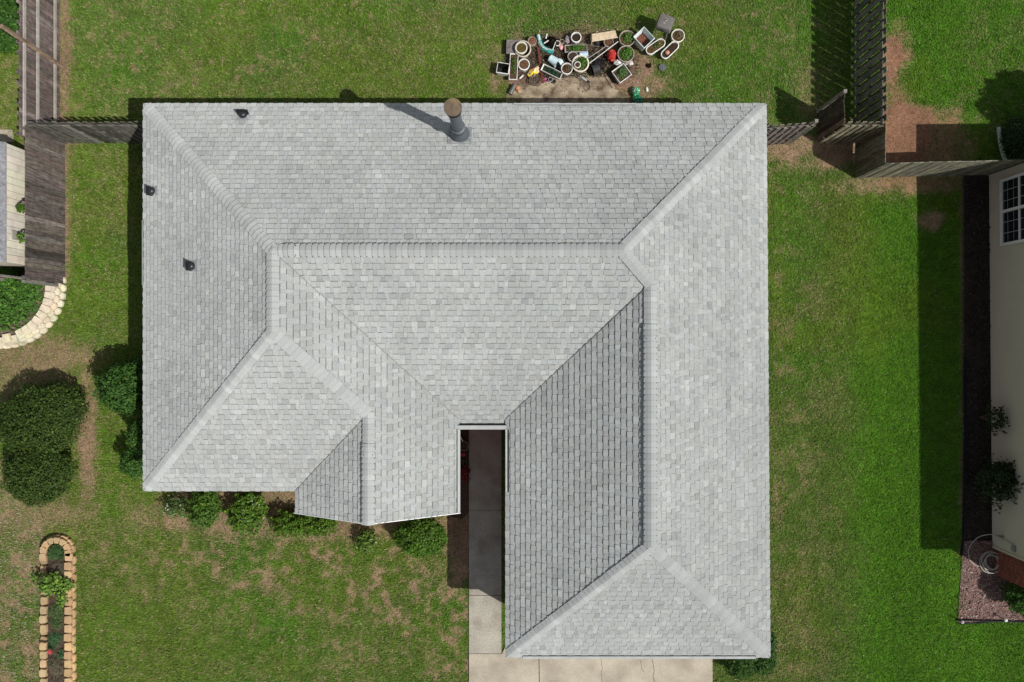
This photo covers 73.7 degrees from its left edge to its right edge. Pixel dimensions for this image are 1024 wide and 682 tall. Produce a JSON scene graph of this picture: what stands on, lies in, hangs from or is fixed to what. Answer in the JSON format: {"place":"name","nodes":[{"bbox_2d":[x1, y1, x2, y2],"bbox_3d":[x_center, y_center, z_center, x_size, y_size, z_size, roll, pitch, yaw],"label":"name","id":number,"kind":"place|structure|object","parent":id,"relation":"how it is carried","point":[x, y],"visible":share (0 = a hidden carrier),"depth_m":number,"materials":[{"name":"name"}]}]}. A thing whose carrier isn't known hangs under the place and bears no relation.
{"place":"outdoors","nodes":[
{"label":"outdoors","id":0,"kind":"place"},
{"bbox_2d":[0,0,1023,681],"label":"ground","id":1,"kind":"structure","parent":0,"point":[902,136],"depth_m":22.02,"materials":[{"name":"green plant"}]},
{"bbox_2d":[0,130,13,141],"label":"shed pad","id":2,"kind":"object","parent":1,"relation":"on","point":[9,135],"visible":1,"depth_m":21.98,"materials":[{"name":"concrete"}]},
{"bbox_2d":[0,40,18,53],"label":"shrub","id":3,"kind":"object","parent":1,"relation":"on","point":[11,49],"visible":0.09,"depth_m":21.63,"materials":[{"name":"green plant"}]},
{"bbox_2d":[0,0,27,54],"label":"shrub","id":4,"kind":"object","parent":1,"relation":"on","point":[9,15],"visible":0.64,"depth_m":20.90,"materials":[{"name":"green plant"}]},
{"bbox_2d":[15,203,24,212],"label":"vine sprig","id":5,"kind":"object","parent":1,"relation":"on","point":[20,207],"visible":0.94,"depth_m":20.20,"materials":[{"name":"green plant"}]},
{"bbox_2d":[0,268,44,335],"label":"bed soil","id":6,"kind":"structure","parent":1,"relation":"on","point":[20,322],"depth_m":21.72,"materials":[{"name":"brown soil"}]},
{"bbox_2d":[0,266,22,284],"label":"ivy","id":7,"kind":"object","parent":6,"relation":"on","point":[13,271],"visible":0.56,"depth_m":21.43,"materials":[{"name":"green plant"}]},
{"bbox_2d":[0,278,44,332],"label":"ivy","id":8,"kind":"object","parent":6,"relation":"on","point":[24,294],"visible":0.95,"depth_m":21.55,"materials":[{"name":"green plant"}]},
{"bbox_2d":[0,142,50,267],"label":"shed","id":9,"kind":"structure","parent":1,"relation":"on","point":[12,193],"depth_m":20.29,"materials":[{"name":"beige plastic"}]},
{"bbox_2d":[16,232,24,242],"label":"vine sprig","id":10,"kind":"object","parent":9,"relation":"attached to","point":[20,238],"visible":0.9,"depth_m":20.21,"materials":[{"name":"green plant"}]},
{"bbox_2d":[0,274,58,286],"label":"wooden fence","id":11,"kind":"object","parent":1,"relation":"on","point":[33,281],"visible":0.59,"depth_m":20.68,"materials":[{"name":"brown wood"}]},
{"bbox_2d":[0,24,65,69],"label":"wooden post","id":12,"kind":"object","parent":1,"relation":"on","point":[30,45],"visible":1,"depth_m":20.55,"materials":[{"name":"brown wood"}]},
{"bbox_2d":[0,277,66,348],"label":"stone bed wall","id":13,"kind":"structure","parent":1,"relation":"on","point":[40,323],"depth_m":21.74,"materials":[{"name":"beige stone"}]},
{"bbox_2d":[16,0,59,137],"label":"wooden fence","id":14,"kind":"object","parent":1,"relation":"on","point":[38,82],"visible":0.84,"depth_m":20.86,"materials":[{"name":"brown wood"}]},
{"bbox_2d":[0,444,78,507],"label":"shrub","id":15,"kind":"object","parent":1,"relation":"on","point":[22,474],"visible":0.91,"depth_m":20.89,"materials":[{"name":"green plant"}]},
{"bbox_2d":[22,126,65,283],"bbox_3d":[-14.444,-4.096,21.083,0.162,1.834,4.536,0,90,0],"label":"wooden fence","id":16,"kind":"object","parent":1,"relation":"on","point":[45,172],"visible":1,"depth_m":20.99,"materials":[{"name":"brown wood"}]},
{"bbox_2d":[0,378,90,458],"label":"shrub","id":17,"kind":"object","parent":1,"relation":"on","point":[53,416],"visible":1,"depth_m":20.77,"materials":[{"name":"green plant"}]},
{"bbox_2d":[39,534,76,681],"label":"block edging","id":18,"kind":"object","parent":1,"relation":"on","point":[65,542],"visible":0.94,"depth_m":21.79,"materials":[{"name":"beige stone"}]},
{"bbox_2d":[48,544,67,681],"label":"bed soil","id":19,"kind":"structure","parent":1,"relation":"on","point":[52,601],"depth_m":21.90,"materials":[{"name":"brown soil"}]},
{"bbox_2d":[31,571,75,609],"bbox_3d":[-14.504,7.755,21.615,1.366,0.728,0.988,38,90,0],"label":"bush","id":20,"kind":"object","parent":19,"relation":"on","point":[54,584],"visible":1,"depth_m":21.54,"materials":[{"name":"green plant"}]},
{"bbox_2d":[47,604,63,629],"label":"grass clump","id":21,"kind":"object","parent":19,"relation":"on","point":[56,615],"visible":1,"depth_m":21.81,"materials":[{"name":"green plant"}]},
{"bbox_2d":[47,629,63,659],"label":"grass clump","id":22,"kind":"object","parent":19,"relation":"on","point":[55,639],"visible":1,"depth_m":21.82,"materials":[{"name":"green plant"}]},
{"bbox_2d":[46,544,64,559],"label":"grass clump","id":23,"kind":"object","parent":19,"relation":"on","point":[56,552],"visible":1,"depth_m":21.80,"materials":[{"name":"green plant"}]},
{"bbox_2d":[47,656,64,681],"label":"grass clump","id":24,"kind":"object","parent":19,"relation":"on","point":[56,666],"visible":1,"depth_m":21.81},
{"bbox_2d":[47,560,65,576],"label":"grass clump","id":25,"kind":"object","parent":19,"relation":"on","point":[56,567],"visible":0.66,"depth_m":21.81,"materials":[{"name":"plant"}]},
{"bbox_2d":[26,121,142,143],"bbox_3d":[-12.262,-6.422,21.052,4.284,1.818,0.146,0,90,0],"label":"wooden fence","id":26,"kind":"object","parent":1,"relation":"on","point":[110,132],"visible":0.71,"depth_m":20.79,"materials":[{"name":"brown wood"}]},
{"bbox_2d":[91,354,142,417],"bbox_3d":[-11.812,1.337,20.975,1.778,2.072,1.982,23,90,0],"label":"shrub","id":27,"kind":"object","parent":1,"relation":"on","point":[126,389],"visible":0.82,"depth_m":20.45,"materials":[{"name":"green plant"}]},
{"bbox_2d":[118,412,142,479],"bbox_3d":[-11.492,3.234,21.061,1.098,1.901,2.180,31,90,0],"label":"shrub","id":28,"kind":"object","parent":1,"relation":"on","point":[135,439],"visible":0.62,"depth_m":20.80,"materials":[{"name":"green plant"}]},
{"bbox_2d":[159,494,194,519],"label":"shrub","id":29,"kind":"object","parent":1,"relation":"on","point":[175,508],"visible":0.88,"depth_m":21.51,"materials":[{"name":"green plant"}]},
{"bbox_2d":[183,491,225,531],"bbox_3d":[-9.679,5.267,21.506,1.279,1.014,1.453,0,90,0],"label":"shrub","id":30,"kind":"object","parent":1,"relation":"on","point":[204,505],"visible":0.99,"depth_m":21.30,"materials":[{"name":"green plant"}]},
{"bbox_2d":[224,491,269,539],"bbox_3d":[-8.309,5.422,21.482,1.508,1.063,1.495,-31,90,0],"label":"shrub","id":31,"kind":"object","parent":1,"relation":"on","point":[249,505],"visible":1,"depth_m":21.27,"materials":[{"name":"green plant"}]},
{"bbox_2d":[266,503,338,539],"bbox_3d":[-6.623,5.731,21.549,2.290,0.945,1.125,0,90,0],"label":"shrub","id":32,"kind":"object","parent":1,"relation":"on","point":[294,525],"visible":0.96,"depth_m":21.39,"materials":[{"name":"green plant"}]},
{"bbox_2d":[354,526,379,556],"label":"shrub","id":33,"kind":"object","parent":1,"relation":"on","point":[364,545],"visible":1,"depth_m":21.58,"materials":[{"name":"green plant"}]},
{"bbox_2d":[393,517,447,557],"bbox_3d":[-2.872,6.131,21.443,1.744,1.143,1.368,0,90,0],"label":"shrub","id":34,"kind":"object","parent":1,"relation":"on","point":[423,537],"visible":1,"depth_m":21.16,"materials":[{"name":"green plant"}]},
{"bbox_2d":[142,98,770,658],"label":"house","id":35,"kind":"structure","parent":1,"relation":"on","point":[362,314],"depth_m":18.35,"materials":[{"name":"grey"}]},
{"bbox_2d":[448,430,468,518],"bbox_3d":[-1.726,3.981,22.038,0.672,0.084,3.548,0,90,0],"label":"courtyard bed","id":36,"kind":"object","parent":1,"relation":"on","point":[464,494],"visible":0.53,"depth_m":22.00,"materials":[{"name":"soil"}]},
{"bbox_2d":[460,459,466,466],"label":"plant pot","id":37,"kind":"object","parent":36,"relation":"on","point":[463,462],"visible":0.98,"depth_m":21.81,"materials":[{"name":"plastic"}]},
{"bbox_2d":[460,441,467,450],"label":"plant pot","id":38,"kind":"object","parent":36,"relation":"on","point":[463,445],"visible":0.86,"depth_m":21.75,"materials":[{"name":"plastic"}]},
{"bbox_2d":[460,465,470,483],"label":"plant","id":39,"kind":"object","parent":36,"relation":"on","point":[465,470],"visible":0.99,"depth_m":21.68,"materials":[{"name":"red plant"}]},
{"bbox_2d":[469,430,500,653],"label":"walkway","id":40,"kind":"structure","parent":1,"relation":"on","point":[485,536],"depth_m":21.97,"materials":[{"name":"concrete"}]},
{"bbox_2d":[469,595,500,595],"bbox_3d":[-0.861,8.188,21.966,1.042,0.001,0.020,0,90,0],"label":"paving joint","id":41,"kind":"object","parent":40,"relation":"on","point":[484,595],"visible":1,"depth_m":21.97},
{"bbox_2d":[496,62,509,76],"bbox_3d":[-0.285,-8.669,21.840,0.400,0.320,0.340,9,90,0],"label":"square planter","id":42,"kind":"object","parent":1,"relation":"on","point":[501,66],"visible":1,"depth_m":21.82,"materials":[{"name":"plastic"}]},
{"bbox_2d":[509,53,517,79],"bbox_3d":[0.051,-8.752,21.820,0.270,0.361,0.840,3,90,0],"label":"trough planter","id":43,"kind":"object","parent":1,"relation":"on","point":[513,70],"visible":1,"depth_m":21.77,"materials":[{"name":"plastic"}]},
{"bbox_2d":[506,40,520,54],"bbox_3d":[0.061,-9.393,21.883,0.480,0.234,0.440,2,90,0],"label":"plastic tub","id":44,"kind":"object","parent":1,"relation":"on","point":[510,46],"visible":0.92,"depth_m":21.78,"materials":[{"name":"plastic"}]},
{"bbox_2d":[515,40,530,58],"bbox_3d":[0.346,-9.297,21.850,0.530,0.300,0.530,0,90,0],"label":"plant pot","id":45,"kind":"object","parent":1,"relation":"on","point":[526,54],"visible":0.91,"depth_m":21.73,"materials":[{"name":"ceramic"}]},
{"bbox_2d":[515,42,526,54],"bbox_3d":[0.294,-9.297,21.730,0.390,0.200,0.390,0,90,0],"label":"plant pot","id":46,"kind":"object","parent":45,"relation":"in","point":[520,48],"visible":1,"depth_m":21.66,"materials":[{"name":"ceramic"}]},
{"bbox_2d":[518,59,529,71],"bbox_3d":[0.381,-8.815,21.870,0.370,0.260,0.370,0,90,0],"label":"plant pot","id":47,"kind":"object","parent":1,"relation":"on","point":[523,65],"visible":1,"depth_m":21.76,"materials":[{"name":"plastic"}]},
{"bbox_2d":[528,37,535,46],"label":"plant pot","id":48,"kind":"object","parent":1,"relation":"on","point":[532,41],"visible":0.97,"depth_m":21.79,"materials":[{"name":"soil"}]},
{"bbox_2d":[527,66,539,77],"bbox_3d":[0.737,-8.685,21.896,0.540,0.200,0.271,-38,90,0],"label":"plastic sack","id":49,"kind":"object","parent":1,"relation":"on","point":[535,70],"visible":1,"depth_m":21.89,"materials":[{"name":"yellow plastic"}]},
{"bbox_2d":[536,34,553,53],"bbox_3d":[1.031,-9.500,21.920,0.288,0.160,0.792,-44,90,0],"label":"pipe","id":50,"kind":"object","parent":1,"relation":"on","point":[541,44],"visible":1,"depth_m":21.87,"materials":[{"name":"teal plastic"}]},
{"bbox_2d":[545,36,556,48],"bbox_3d":[1.243,-9.562,21.882,0.394,0.225,0.413,0,90,0],"label":"soil sack","id":51,"kind":"object","parent":1,"relation":"on","point":[550,43],"visible":1,"depth_m":21.82,"materials":[{"name":"black plastic"}]},
{"bbox_2d":[541,63,562,79],"bbox_3d":[1.267,-8.614,21.855,0.690,0.290,0.230,26,90,0],"label":"trough planter","id":52,"kind":"object","parent":1,"relation":"on","point":[551,72],"visible":1,"depth_m":21.85,"materials":[{"name":"plastic"}]},
{"bbox_2d":[548,55,559,67],"bbox_3d":[1.329,-8.972,21.843,0.300,0.318,0.318,35,90,0],"label":"bucket","id":53,"kind":"object","parent":1,"relation":"on","point":[552,60],"visible":1,"depth_m":21.74,"materials":[{"name":"plastic"}]},
{"bbox_2d":[557,58,563,66],"bbox_3d":[1.547,-8.931,21.874,0.140,0.254,0.254,-40,90,0],"label":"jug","id":54,"kind":"object","parent":1,"relation":"on","point":[560,61],"visible":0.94,"depth_m":21.79,"materials":[{"name":"plastic"}]},
{"bbox_2d":[561,63,572,75],"bbox_3d":[1.747,-8.682,21.816,0.370,0.368,0.370,0,90,0],"label":"plant pot","id":55,"kind":"object","parent":1,"relation":"on","point":[566,69],"visible":1,"depth_m":21.78,"materials":[{"name":"plastic"}]},
{"bbox_2d":[565,36,569,43],"bbox_3d":[1.787,-9.672,21.899,0.175,0.178,0.298,0,90,0],"label":"grey bag","id":56,"kind":"object","parent":1,"relation":"on","point":[567,39],"visible":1,"depth_m":21.85,"materials":[{"name":"plastic"}]},
{"bbox_2d":[506,70,629,102],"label":"soil patch","id":57,"kind":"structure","parent":1,"relation":"on","point":[603,91],"depth_m":21.99,"materials":[{"name":"soil"}]},
{"bbox_2d":[508,83,516,94],"bbox_3d":[0.010,-8.076,21.918,0.165,0.165,0.330,28,90,0],"label":"tin can","id":58,"kind":"object","parent":57,"relation":"on","point":[512,89],"visible":1,"depth_m":21.85,"materials":[{"name":"metal"}]},
{"bbox_2d":[529,74,540,85],"bbox_3d":[0.741,-8.372,21.910,0.401,0.105,0.395,0,90,0],"label":"wicker wreath","id":59,"kind":"object","parent":57,"relation":"on","point":[535,80],"visible":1,"depth_m":21.89,"materials":[{"name":"brown wicker"}]},
{"bbox_2d":[537,47,543,82],"bbox_3d":[0.915,-8.862,21.935,0.075,0.100,1.135,-7,90,0],"label":"plank","id":60,"kind":"object","parent":57,"relation":"on","point":[540,64],"visible":1,"depth_m":21.92,"materials":[{"name":"brown wood"}]},
{"bbox_2d":[590,64,600,75],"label":"nursery pot","id":61,"kind":"object","parent":57,"relation":"on","point":[596,68],"visible":1,"depth_m":21.70,"materials":[{"name":"plastic"}]},
{"bbox_2d":[502,3,639,93],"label":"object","id":62,"kind":"object","parent":1,"relation":"on","point":[588,72],"visible":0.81,"depth_m":21.95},
{"bbox_2d":[568,51,577,62],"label":"plant pot","id":63,"kind":"object","parent":1,"relation":"on","point":[572,55],"visible":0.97,"depth_m":21.78,"materials":[{"name":"plastic"}]},
{"bbox_2d":[565,44,586,53],"bbox_3d":[2.046,-9.359,21.845,0.720,0.311,0.230,-2,90,0],"label":"trough planter","id":64,"kind":"object","parent":1,"relation":"on","point":[577,48],"visible":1,"depth_m":21.82,"materials":[{"name":"plastic"}]},
{"bbox_2d":[571,32,580,44],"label":"plant pot","id":65,"kind":"object","parent":1,"relation":"on","point":[575,38],"visible":1,"depth_m":21.78,"materials":[{"name":"plastic"}]},
{"bbox_2d":[572,55,588,73],"bbox_3d":[2.177,-8.829,21.807,0.550,0.385,0.550,0,90,0],"label":"plant pot","id":66,"kind":"object","parent":1,"relation":"on","point":[583,60],"visible":0.99,"depth_m":21.70,"materials":[{"name":"plastic"}]},
{"bbox_2d":[574,61,580,68],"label":"plant pot","id":67,"kind":"object","parent":66,"relation":"on","point":[577,64],"visible":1,"depth_m":21.63,"materials":[{"name":"plastic"}]},
{"bbox_2d":[579,50,587,57],"bbox_3d":[2.294,-9.167,21.879,0.260,0.244,0.244,-8,90,0],"label":"jug","id":68,"kind":"object","parent":1,"relation":"on","point":[584,53],"visible":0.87,"depth_m":21.78,"materials":[{"name":"plastic"}]},
{"bbox_2d":[594,57,605,69],"bbox_3d":[2.800,-8.890,21.893,0.330,0.213,0.310,12,90,0],"label":"black crate","id":69,"kind":"object","parent":1,"relation":"on","point":[597,59],"visible":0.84,"depth_m":21.79,"materials":[{"name":"plastic"}]},
{"bbox_2d":[590,30,617,44],"bbox_3d":[2.934,-9.722,21.860,0.850,0.280,0.273,-9,90,0],"label":"bench","id":70,"kind":"object","parent":1,"relation":"on","point":[603,36],"visible":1,"depth_m":21.74,"materials":[{"name":"wood"}]},
{"bbox_2d":[604,39,612,48],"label":"plant pot","id":71,"kind":"object","parent":1,"relation":"on","point":[608,43],"visible":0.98,"depth_m":21.80,"materials":[{"name":"soil"}]},
{"bbox_2d":[606,49,615,61],"bbox_3d":[3.177,-9.123,21.813,0.321,0.363,0.383,0,90,0],"label":"red container","id":72,"kind":"object","parent":1,"relation":"on","point":[611,55],"visible":1,"depth_m":21.70,"materials":[{"name":"plastic"}]},
{"bbox_2d":[613,59,621,65],"bbox_3d":[3.383,-8.895,21.799,0.302,0.143,0.233,0,90,0],"label":"white rag","id":73,"kind":"object","parent":1,"relation":"on","point":[617,62],"visible":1,"depth_m":21.77,"materials":[{"name":"fabric"}]},
{"bbox_2d":[611,63,631,83],"bbox_3d":[3.489,-8.524,21.798,0.470,0.404,0.460,-36,90,0],"label":"square planter","id":74,"kind":"object","parent":1,"relation":"on","point":[621,73],"visible":1,"depth_m":21.73,"materials":[{"name":"plastic"}]},
{"bbox_2d":[617,46,633,63],"bbox_3d":[3.615,-9.117,21.766,0.524,0.469,0.524,0,90,0],"label":"plant pot","id":75,"kind":"object","parent":1,"relation":"on","point":[625,54],"visible":1,"depth_m":21.67,"materials":[{"name":"plastic"}]},
{"bbox_2d":[619,30,634,46],"bbox_3d":[3.655,-9.615,21.786,0.504,0.427,0.504,0,90,0],"label":"plant pot","id":76,"kind":"object","parent":1,"relation":"on","point":[626,38],"visible":1,"depth_m":21.68,"materials":[{"name":"plastic"}]},
{"bbox_2d":[631,87,639,96],"bbox_3d":[3.960,-7.993,21.867,0.272,0.256,0.306,-16,90,0],"label":"plastic sack","id":77,"kind":"object","parent":1,"relation":"on","point":[635,91],"visible":1,"depth_m":21.80,"materials":[{"name":"green plastic"}]},
{"bbox_2d":[632,95,642,102],"bbox_3d":[4.046,-7.737,21.889,0.383,0.213,0.301,0,90,0],"label":"plastic sack","id":78,"kind":"object","parent":1,"relation":"on","point":[638,99],"visible":0.94,"depth_m":21.83,"materials":[{"name":"green plastic"}]},
{"bbox_2d":[633,27,654,51],"bbox_3d":[4.170,-9.582,21.770,0.470,0.460,0.510,-43,90,0],"label":"square planter","id":79,"kind":"object","parent":1,"relation":"on","point":[643,38],"visible":1,"depth_m":21.77,"materials":[{"name":"plastic"}]},
{"bbox_2d":[646,38,664,55],"bbox_3d":[4.576,-9.386,21.823,0.690,0.355,0.290,-34,90,0],"label":"oval planter","id":80,"kind":"object","parent":1,"relation":"on","point":[655,47],"visible":1,"depth_m":21.77,"materials":[{"name":"plastic"}]},
{"bbox_2d":[659,64,665,70],"bbox_3d":[4.839,-8.807,21.968,0.230,0.064,0.230,0,90,0],"label":"drain cover","id":81,"kind":"object","parent":1,"relation":"on","point":[662,67],"visible":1,"depth_m":21.94,"materials":[{"name":"black plastic"}]},
{"bbox_2d":[652,13,674,40],"bbox_3d":[4.774,-9.911,21.587,0.520,0.830,0.525,20,90,0],"label":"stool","id":82,"kind":"object","parent":1,"relation":"on","point":[664,22],"visible":0.97,"depth_m":21.21,"materials":[{"name":"metal"}]},
{"bbox_2d":[661,41,678,59],"bbox_3d":[5.034,-9.278,21.870,0.690,0.260,0.290,-44,90,0],"label":"oval planter","id":83,"kind":"object","parent":1,"relation":"on","point":[672,47],"visible":1,"depth_m":21.78,"materials":[{"name":"plastic"}]},
{"bbox_2d":[671,29,684,42],"bbox_3d":[5.284,-9.723,21.822,0.430,0.357,0.430,0,90,0],"label":"plant pot","id":84,"kind":"object","parent":1,"relation":"on","point":[678,35],"visible":1,"depth_m":21.73,"materials":[{"name":"plastic"}]},
{"bbox_2d":[721,658,757,679],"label":"shrub","id":85,"kind":"object","parent":1,"relation":"on","point":[747,670],"visible":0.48,"depth_m":21.22,"materials":[{"name":"green plant"}]},
{"bbox_2d":[749,630,777,675],"bbox_3d":[7.879,9.729,21.500,0.981,1.031,1.616,0,90,0],"label":"shrub","id":86,"kind":"object","parent":1,"relation":"on","point":[763,666],"visible":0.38,"depth_m":21.20,"materials":[{"name":"green plant"}]},
{"bbox_2d":[767,122,815,144],"bbox_3d":[7.957,-6.338,21.064,2.060,1.794,0.140,-4,90,0],"label":"wooden fence","id":87,"kind":"object","parent":1,"relation":"on","point":[787,133],"visible":0.59,"depth_m":20.70,"materials":[{"name":"brown wood"}]},
{"bbox_2d":[792,119,817,140],"bbox_3d":[8.990,-6.500,21.070,0.095,1.860,0.095,0,90,0],"label":"gate post","id":88,"kind":"object","parent":1,"relation":"on","point":[815,121],"visible":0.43,"depth_m":20.25,"materials":[{"name":"grey wood"}]},
{"bbox_2d":[816,89,846,112],"bbox_3d":[9.840,-7.380,21.070,0.095,1.860,0.095,0,90,0],"label":"gate post","id":89,"kind":"object","parent":1,"relation":"on","point":[830,101],"visible":1,"depth_m":20.92,"materials":[{"name":"grey wood"}]},
{"bbox_2d":[817,93,844,139],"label":"fence gate","id":90,"kind":"structure","parent":89,"relation":"attached to","point":[831,117],"depth_m":20.99,"materials":[{"name":"brown wood"}]},
{"bbox_2d":[818,121,883,143],"bbox_3d":[10.429,-6.423,21.059,1.150,1.804,0.142,0,90,0],"label":"wooden fence","id":91,"kind":"object","parent":1,"relation":"on","point":[848,131],"visible":1,"depth_m":20.89,"materials":[{"name":"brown wood"}]},
{"bbox_2d":[852,0,886,140],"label":"wooden fence","id":92,"kind":"object","parent":1,"relation":"on","point":[869,100],"visible":0.94,"depth_m":20.95,"materials":[{"name":"brown wood"}]},
{"bbox_2d":[855,123,885,176],"bbox_3d":[11.063,-5.855,21.065,0.074,1.791,1.171,0,90,0],"label":"wooden fence","id":93,"kind":"object","parent":1,"relation":"on","point":[870,151],"visible":0.94,"depth_m":21.00,"materials":[{"name":"brown wood"}]},
{"bbox_2d":[856,159,1023,177],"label":"wooden fence","id":94,"kind":"object","parent":1,"relation":"on","point":[945,168],"visible":1,"depth_m":20.96,"materials":[{"name":"brown wood"}]},
{"bbox_2d":[960,358,966,555],"bbox_3d":[14.554,3.734,21.970,0.098,0.100,6.355,1,90,0],"label":"bed edging","id":95,"kind":"object","parent":1,"relation":"on","point":[965,455],"visible":1,"depth_m":21.93,"materials":[{"name":"black plastic"}]},
{"bbox_2d":[957,540,1023,621],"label":"bark bed","id":96,"kind":"object","parent":1,"relation":"on","point":[985,614],"visible":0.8,"depth_m":21.98,"materials":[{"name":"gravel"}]},
{"bbox_2d":[968,534,1003,573],"bbox_3d":[15.177,6.788,21.737,1.013,0.499,1.346,0,90,0],"label":"garden hose","id":97,"kind":"object","parent":96,"relation":"on","point":[987,567],"visible":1,"depth_m":21.86,"materials":[{"name":"rubber"}]},
{"bbox_2d":[956,619,1023,623],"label":"bed edging","id":98,"kind":"object","parent":96,"relation":"on","point":[986,621],"visible":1,"depth_m":21.93,"materials":[{"name":"black plastic"}]},
{"bbox_2d":[958,179,1023,622],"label":"bark chips","id":99,"kind":"object","parent":96,"relation":"on","point":[983,593],"visible":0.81,"depth_m":21.97,"materials":[{"name":"brown wood"}]},
{"bbox_2d":[998,582,1023,617],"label":"shrub","id":100,"kind":"object","parent":96,"relation":"on","point":[1014,595],"visible":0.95,"depth_m":21.31,"materials":[{"name":"green plant"}]},
{"bbox_2d":[964,453,1023,513],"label":"shrub","id":101,"kind":"object","parent":1,"relation":"on","point":[1001,475],"visible":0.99,"depth_m":21.02,"materials":[{"name":"green plant"}]},
{"bbox_2d":[978,400,1009,435],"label":"shrub","id":102,"kind":"object","parent":1,"relation":"on","point":[1000,416],"visible":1,"depth_m":21.18,"materials":[{"name":"green plant"}]},
{"bbox_2d":[996,127,1006,159],"bbox_3d":[15.719,-6.327,21.935,0.160,0.134,1.104,-11,90,0],"label":"drain pipe","id":103,"kind":"object","parent":1,"relation":"on","point":[998,129],"visible":0.81,"depth_m":21.89,"materials":[{"name":"grey metal"}]},
{"bbox_2d":[988,163,1023,587],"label":"house","id":104,"kind":"structure","parent":1,"relation":"on","point":[1006,205],"depth_m":21.22,"materials":[{"name":"beige paint"}]},
{"bbox_2d":[999,172,1023,245],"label":"window","id":105,"kind":"structure","parent":104,"relation":"in","point":[1011,189],"depth_m":20.98,"materials":[{"name":"white paint"}]},
{"bbox_2d":[999,116,1023,159],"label":"shrub","id":106,"kind":"object","parent":1,"relation":"on","point":[1011,138],"visible":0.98,"depth_m":21.54,"materials":[{"name":"green plant"}]},
{"bbox_2d":[469,648,712,681],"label":"driveway","id":107,"kind":"structure","parent":0,"point":[501,667],"depth_m":21.97,"materials":[{"name":"concrete"}]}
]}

